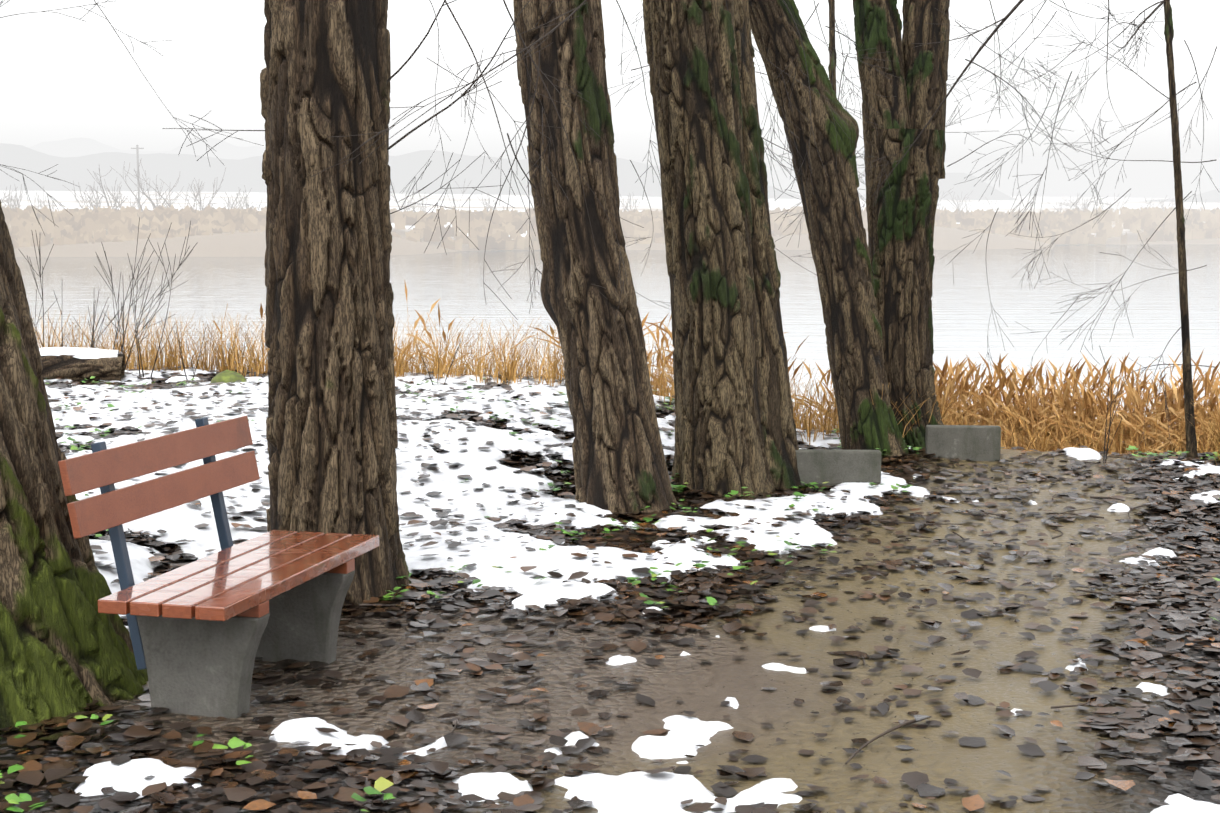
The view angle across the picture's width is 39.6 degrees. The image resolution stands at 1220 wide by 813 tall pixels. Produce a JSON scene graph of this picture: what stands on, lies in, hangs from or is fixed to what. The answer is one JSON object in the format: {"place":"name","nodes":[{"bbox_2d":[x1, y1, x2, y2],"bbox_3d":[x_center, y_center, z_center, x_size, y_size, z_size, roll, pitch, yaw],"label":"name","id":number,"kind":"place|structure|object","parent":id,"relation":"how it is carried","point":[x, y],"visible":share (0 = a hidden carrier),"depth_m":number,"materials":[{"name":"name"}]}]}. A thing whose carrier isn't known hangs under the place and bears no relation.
{"place":"outdoors","nodes":[
{"label":"outdoors","id":0,"kind":"place"},
{"bbox_2d":[131,145,143,208],"bbox_3d":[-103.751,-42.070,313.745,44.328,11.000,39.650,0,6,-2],"label":"utility pole","id":1,"kind":"structure","parent":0,"point":[137,150],"depth_m":294.45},
{"bbox_2d":[0,191,1219,812],"bbox_3d":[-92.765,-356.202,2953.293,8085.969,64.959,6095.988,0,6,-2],"label":"ground","id":2,"kind":"structure","parent":0,"point":[712,681],"depth_m":6.35,"materials":[{"name":"brown soil"}]},
{"bbox_2d":[0,200,147,734],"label":"tree trunk","id":3,"kind":"object","parent":2,"relation":"on","point":[66,648],"visible":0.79,"depth_m":5.80,"materials":[{"name":"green plant"}]},
{"bbox_2d":[41,353,124,380],"bbox_3d":[-4.450,-0.298,13.594,1.071,0.289,0.280,-1,6,-9],"label":"fallen log","id":4,"kind":"object","parent":2,"relation":"on","point":[70,367],"visible":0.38,"depth_m":13.52,"materials":[{"name":"brown wood"}]},
{"bbox_2d":[39,347,118,358],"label":"snow","id":5,"kind":"structure","parent":4,"relation":"on","point":[87,353],"depth_m":13.55,"materials":[{"name":"white snow"}]},
{"bbox_2d":[58,416,378,717],"bbox_3d":[-1.381,0.601,6.162,0.630,1.028,1.300,2,7,15],"label":"park bench","id":6,"kind":"object","parent":2,"relation":"on","point":[205,631],"visible":0.88,"depth_m":5.87,"materials":[{"name":"brown wood"}]},
{"bbox_2d":[210,370,246,384],"bbox_3d":[-3.009,-0.174,13.369,0.323,0.246,0.233,0,6,-2],"label":"mossy stone","id":7,"kind":"object","parent":2,"relation":"on","point":[226,376],"visible":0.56,"depth_m":13.31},
{"bbox_2d":[260,0,410,606],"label":"tree trunk","id":8,"kind":"object","parent":2,"relation":"on","point":[331,419],"visible":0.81,"depth_m":7.33,"materials":[{"name":"brown plant"}]},
{"bbox_2d":[19,217,1129,462],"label":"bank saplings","id":9,"kind":"object","parent":2,"relation":"on","point":[123,333],"visible":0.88,"depth_m":13.84,"materials":[{"name":"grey plant"}]},
{"bbox_2d":[513,0,677,514],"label":"tree trunk","id":10,"kind":"object","parent":2,"relation":"on","point":[619,462],"visible":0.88,"depth_m":9.52,"materials":[{"name":"brown plant"}]},
{"bbox_2d":[1,158,1207,213],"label":"bank bushes","id":11,"kind":"object","parent":2,"relation":"on","point":[97,203],"visible":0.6,"depth_m":233.35,"materials":[{"name":"brown plant"}]},
{"bbox_2d":[0,0,1217,454],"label":"bare branches","id":12,"kind":"object","parent":2,"relation":"on","point":[964,72],"visible":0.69,"depth_m":11.57,"materials":[{"name":"grey plant"}]},
{"bbox_2d":[0,364,1219,812],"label":"leaf litter","id":13,"kind":"object","parent":2,"relation":"on","point":[1184,596],"visible":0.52,"depth_m":7.04,"materials":[{"name":"brown plant"}]},
{"bbox_2d":[0,137,1219,201],"bbox_3d":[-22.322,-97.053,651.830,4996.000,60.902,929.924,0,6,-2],"label":"hills","id":14,"kind":"structure","parent":2,"relation":"on","point":[74,159],"depth_m":562.48,"materials":[{"name":"grey"}]},
{"bbox_2d":[0,376,1219,811],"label":"ground plants","id":15,"kind":"object","parent":2,"relation":"on","point":[380,784],"visible":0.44,"depth_m":8.01,"materials":[{"name":"green plant"}]},
{"bbox_2d":[1,204,1219,249],"bbox_3d":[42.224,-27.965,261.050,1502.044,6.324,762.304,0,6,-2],"label":"bank reeds","id":16,"kind":"object","parent":2,"relation":"on","point":[86,224],"visible":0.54,"depth_m":225.30,"materials":[{"name":"beige plant"}]},
{"bbox_2d":[31,283,1219,464],"bbox_3d":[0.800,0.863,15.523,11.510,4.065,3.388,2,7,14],"label":"bank reeds","id":17,"kind":"object","parent":2,"relation":"on","point":[1037,413],"depth_m":13.49,"materials":[{"name":"brown plant"}]},
{"bbox_2d":[44,369,1219,812],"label":"snow patches","id":18,"kind":"object","parent":2,"relation":"on","point":[640,791],"visible":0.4,"depth_m":9.04,"materials":[{"name":"white snow"}]},
{"bbox_2d":[114,413,1206,812],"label":"fallen sticks","id":19,"kind":"object","parent":2,"relation":"on","point":[356,803],"visible":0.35,"depth_m":8.13,"materials":[{"name":"brown wood"}]},
{"bbox_2d":[643,0,775,496],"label":"tree trunk","id":20,"kind":"object","parent":2,"relation":"on","point":[695,92],"visible":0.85,"depth_m":10.18,"materials":[{"name":"brown plant"}]},
{"bbox_2d":[733,0,801,489],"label":"tree trunk","id":21,"kind":"object","parent":2,"relation":"on","point":[781,442],"visible":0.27,"depth_m":10.49,"materials":[{"name":"brown plant"}]},
{"bbox_2d":[748,0,909,458],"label":"tree trunk","id":22,"kind":"object","parent":2,"relation":"on","point":[839,246],"visible":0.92,"depth_m":11.75,"materials":[{"name":"brown plant"}]},
{"bbox_2d":[828,0,836,94],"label":"trunk","id":23,"kind":"object","parent":2,"relation":"on","point":[831,69],"visible":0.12,"depth_m":15.16,"materials":[{"name":"brown plant"}]},
{"bbox_2d":[795,449,880,486],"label":"concrete block","id":24,"kind":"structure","parent":2,"relation":"on","point":[829,466],"depth_m":10.62,"materials":[{"name":"grey concrete"}]},
{"bbox_2d":[864,128,944,446],"bbox_3d":[2.222,-0.686,12.493,0.752,2.672,0.602,0,6,-2],"label":"tree trunk","id":25,"kind":"object","parent":2,"relation":"on","point":[901,223],"visible":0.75,"depth_m":12.29,"materials":[{"name":"brown plant"}]},
{"bbox_2d":[853,0,910,180],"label":"fork tree","id":26,"kind":"object","parent":25,"relation":"attached to","point":[878,24],"visible":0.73,"depth_m":12.14,"materials":[{"name":"brown plant"}]},
{"bbox_2d":[902,0,949,178],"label":"fork tree","id":27,"kind":"object","parent":25,"relation":"attached to","point":[925,68],"visible":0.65,"depth_m":12.20,"materials":[{"name":"brown plant"}]},
{"bbox_2d":[925,425,1000,460],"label":"concrete block","id":28,"kind":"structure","parent":2,"relation":"on","point":[974,442],"depth_m":11.97,"materials":[{"name":"grey concrete"}]},
{"bbox_2d":[1163,0,1197,457],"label":"sapling","id":29,"kind":"object","parent":2,"relation":"on","point":[1191,443],"visible":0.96,"depth_m":11.73,"materials":[{"name":"brown plant"}]},
{"bbox_2d":[0,0,1219,167],"label":"sky","id":30,"kind":"structure","parent":0,"point":[62,77],"materials":[{"name":"white"}]},
{"bbox_2d":[15,244,1219,442],"bbox_3d":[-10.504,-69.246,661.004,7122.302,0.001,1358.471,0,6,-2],"label":"lake","id":31,"kind":"structure","parent":0,"point":[962,305],"depth_m":86.43,"materials":[{"name":"grey liquid"}]}
]}

